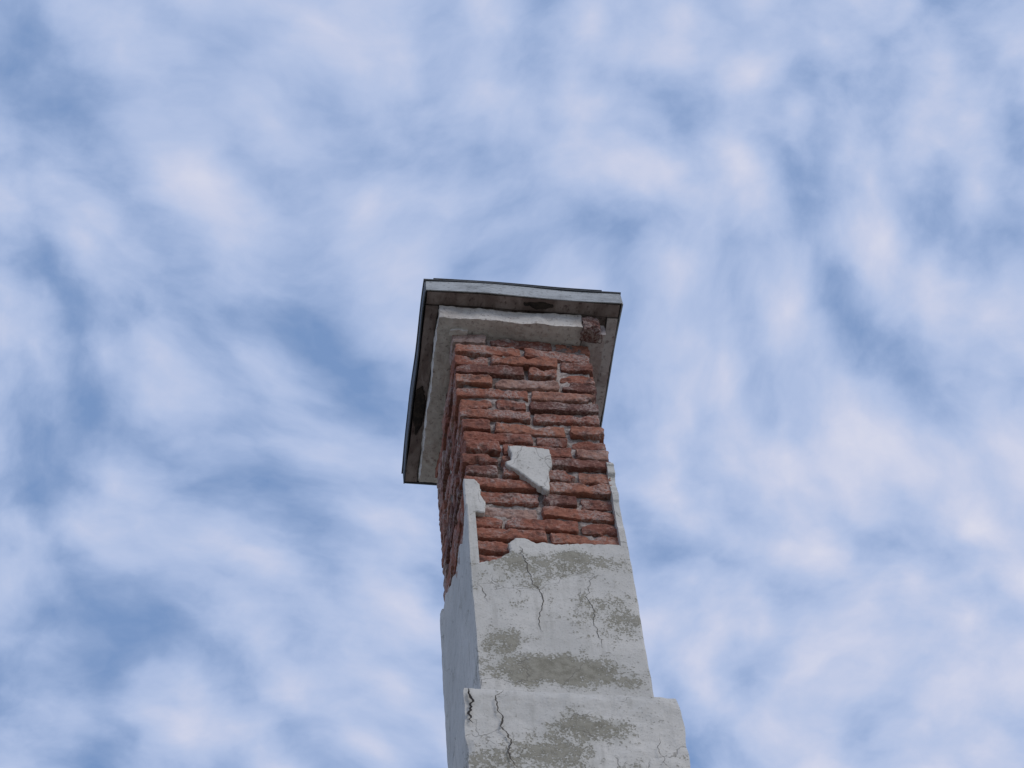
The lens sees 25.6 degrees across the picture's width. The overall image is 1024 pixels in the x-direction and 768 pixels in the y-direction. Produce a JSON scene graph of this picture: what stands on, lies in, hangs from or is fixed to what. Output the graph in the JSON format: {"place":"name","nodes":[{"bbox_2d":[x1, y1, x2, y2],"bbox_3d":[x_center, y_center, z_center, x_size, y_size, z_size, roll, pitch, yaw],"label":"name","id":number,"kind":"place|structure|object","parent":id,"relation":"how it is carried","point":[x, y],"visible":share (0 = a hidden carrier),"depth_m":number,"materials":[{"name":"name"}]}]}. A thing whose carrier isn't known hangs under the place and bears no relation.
{"place":"outdoors","nodes":[
{"label":"outdoors","id":0,"kind":"place"},
{"bbox_2d":[419,306,582,483],"bbox_3d":[-0.049,0.062,8.462,0.541,0.094,0.752,4,-57,-7],"label":"cornice ring","id":1,"kind":"object","parent":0,"point":[531,327],"visible":0.34,"depth_m":8.28,"materials":[{"name":"grey concrete"}]},
{"bbox_2d":[417,331,435,481],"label":"soffit","id":2,"kind":"structure","parent":1,"relation":"on","point":[422,438],"depth_m":8.61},
{"bbox_2d":[415,312,606,465],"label":"cap slab","id":3,"kind":"structure","parent":1,"relation":"on","point":[431,363],"depth_m":8.47,"materials":[{"name":"grey concrete"}]},
{"bbox_2d":[403,282,425,483],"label":"fascia","id":4,"kind":"structure","parent":3,"relation":"attached to","point":[412,388],"depth_m":8.49,"materials":[{"name":"metal"}]},
{"bbox_2d":[405,479,436,485],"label":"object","id":5,"kind":"structure","parent":3,"relation":"attached to","point":[424,483],"depth_m":8.71,"materials":[{"name":"metal"}]},
{"bbox_2d":[405,303,437,482],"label":"soffit","id":6,"kind":"structure","parent":3,"relation":"attached to","point":[426,351],"depth_m":8.44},
{"bbox_2d":[413,386,425,434],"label":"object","id":7,"kind":"object","parent":6,"relation":"attached to","point":[419,408],"visible":1,"depth_m":8.51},
{"bbox_2d":[401,279,620,473],"bbox_3d":[-0.014,0.004,8.571,0.743,0.008,0.888,4,-57,-7],"label":"top sheet","id":8,"kind":"object","parent":3,"relation":"on","point":[549,288],"visible":0.16,"depth_m":8.37,"materials":[{"name":"metal"}]},
{"bbox_2d":[433,278,601,290],"bbox_3d":[-0.032,-0.004,8.571,0.633,0.006,0.883,4,-57,-7],"label":"top seam","id":9,"kind":"object","parent":8,"relation":"on","point":[519,284],"visible":0.04,"depth_m":8.34,"materials":[{"name":"metal"}]},
{"bbox_2d":[426,291,619,315],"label":"soffit front","id":10,"kind":"structure","parent":3,"relation":"attached to","point":[486,300],"depth_m":8.29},
{"bbox_2d":[524,302,553,309],"bbox_3d":[0.098,-0.288,8.303,0.111,0.006,0.032,4,-57,-7],"label":"rotten patch","id":11,"kind":"object","parent":10,"relation":"attached to","point":[540,305],"visible":1,"depth_m":8.30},
{"bbox_2d":[426,281,621,303],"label":"fascia front","id":12,"kind":"structure","parent":3,"relation":"attached to","point":[518,291],"depth_m":8.30,"materials":[{"name":"metal"}]},
{"bbox_2d":[595,315,616,422],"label":"soffit","id":13,"kind":"structure","parent":3,"relation":"attached to","point":[608,343],"depth_m":8.45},
{"bbox_2d":[600,295,622,426],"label":"fascia","id":14,"kind":"structure","parent":3,"relation":"attached to","point":[610,367],"depth_m":8.46,"materials":[{"name":"metal"}]},
{"bbox_2d":[437,304,605,331],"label":"soffit front","id":15,"kind":"structure","parent":1,"relation":"on","point":[602,319],"depth_m":8.33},
{"bbox_2d":[0,0,1023,767],"label":"sky","id":16,"kind":"structure","parent":0,"point":[223,223],"materials":[{"name":"blue"}]},
{"bbox_3d":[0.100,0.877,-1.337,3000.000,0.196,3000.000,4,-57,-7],"label":"ground","id":17,"kind":"structure","parent":0,"visible":0},
{"bbox_3d":[0.380,3.441,3.317,0.808,5.127,0.908,4,-57,-7],"label":"base stage","id":18,"kind":"object","parent":17,"relation":"on","visible":0},
{"bbox_2d":[453,688,690,767],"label":"stage","id":19,"kind":"object","parent":18,"relation":"on","point":[553,730],"visible":1,"depth_m":6.39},
{"bbox_2d":[467,688,474,722],"bbox_3d":[-0.118,0.914,6.410,0.025,0.150,0.001,4,-57,-7],"label":"crack","id":20,"kind":"object","parent":19,"relation":"attached to","point":[470,705],"visible":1,"depth_m":6.41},
{"bbox_2d":[495,691,516,766],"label":"crack","id":21,"kind":"object","parent":19,"relation":"attached to","point":[502,720],"visible":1,"depth_m":6.34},
{"bbox_2d":[446,338,614,554],"bbox_3d":[0.053,0.563,7.705,0.493,1.759,0.606,4,-57,-7],"label":"mortar","id":22,"kind":"object","parent":19,"relation":"on","point":[493,511],"visible":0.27,"depth_m":7.76,"materials":[{"name":"grey concrete"}]},
{"bbox_2d":[436,334,618,602],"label":"bricks","id":23,"kind":"object","parent":22,"relation":"attached to","point":[472,458],"visible":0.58,"depth_m":7.77,"materials":[{"name":"red brick"}]},
{"bbox_2d":[440,509,486,767],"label":"plaster","id":24,"kind":"object","parent":23,"relation":"attached to","point":[463,642],"visible":0.75,"depth_m":7.15,"materials":[{"name":"white paint"}]},
{"bbox_2d":[463,479,485,531],"bbox_3d":[-0.118,0.413,7.308,0.066,0.334,0.026,4,-57,-7],"label":"corner remnant","id":25,"kind":"object","parent":23,"relation":"attached to","point":[474,501],"visible":1,"depth_m":7.34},
{"bbox_2d":[505,446,551,496],"bbox_3d":[0.057,0.290,7.537,0.159,0.251,0.028,4,-57,-7],"label":"render remnant","id":26,"kind":"object","parent":23,"relation":"attached to","point":[531,466],"visible":1,"depth_m":7.54,"materials":[{"name":"white paint"}]},
{"bbox_2d":[580,326,604,386],"bbox_3d":[0.256,0.094,8.511,0.095,0.081,0.719,4,-57,-7],"label":"cornice ring","id":27,"kind":"object","parent":23,"relation":"on","point":[595,349],"visible":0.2,"depth_m":8.34,"materials":[{"name":"grey concrete"}]},
{"bbox_2d":[581,314,599,341],"bbox_3d":[0.286,-0.201,8.300,0.079,0.094,0.080,4,-57,-7],"label":"brick","id":28,"kind":"object","parent":27,"relation":"on","point":[591,328],"visible":1,"depth_m":8.27,"materials":[{"name":"red brick"}]},
{"bbox_2d":[473,538,652,696],"bbox_3d":[0.140,0.740,6.873,0.512,0.840,0.039,4,-57,-7],"label":"front render","id":29,"kind":"object","parent":19,"relation":"on","point":[563,649],"visible":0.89,"depth_m":6.87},
{"bbox_2d":[520,547,543,628],"bbox_3d":[0.065,0.631,6.993,0.062,0.430,0.003,4,-57,-7],"label":"crack","id":30,"kind":"object","parent":29,"relation":"attached to","point":[535,585],"visible":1,"depth_m":7.00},
{"bbox_2d":[587,577,601,642],"bbox_3d":[0.250,0.695,6.935,0.038,0.340,0.003,4,-57,-7],"label":"crack","id":31,"kind":"object","parent":29,"relation":"attached to","point":[594,614],"visible":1,"depth_m":6.91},
{"bbox_2d":[606,462,653,696],"bbox_3d":[0.335,0.871,7.278,0.027,1.350,0.636,4,-57,-7],"label":"plaster","id":32,"kind":"object","parent":19,"relation":"attached to","point":[618,521],"visible":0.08,"depth_m":7.38,"materials":[{"name":"white paint"}]}
]}

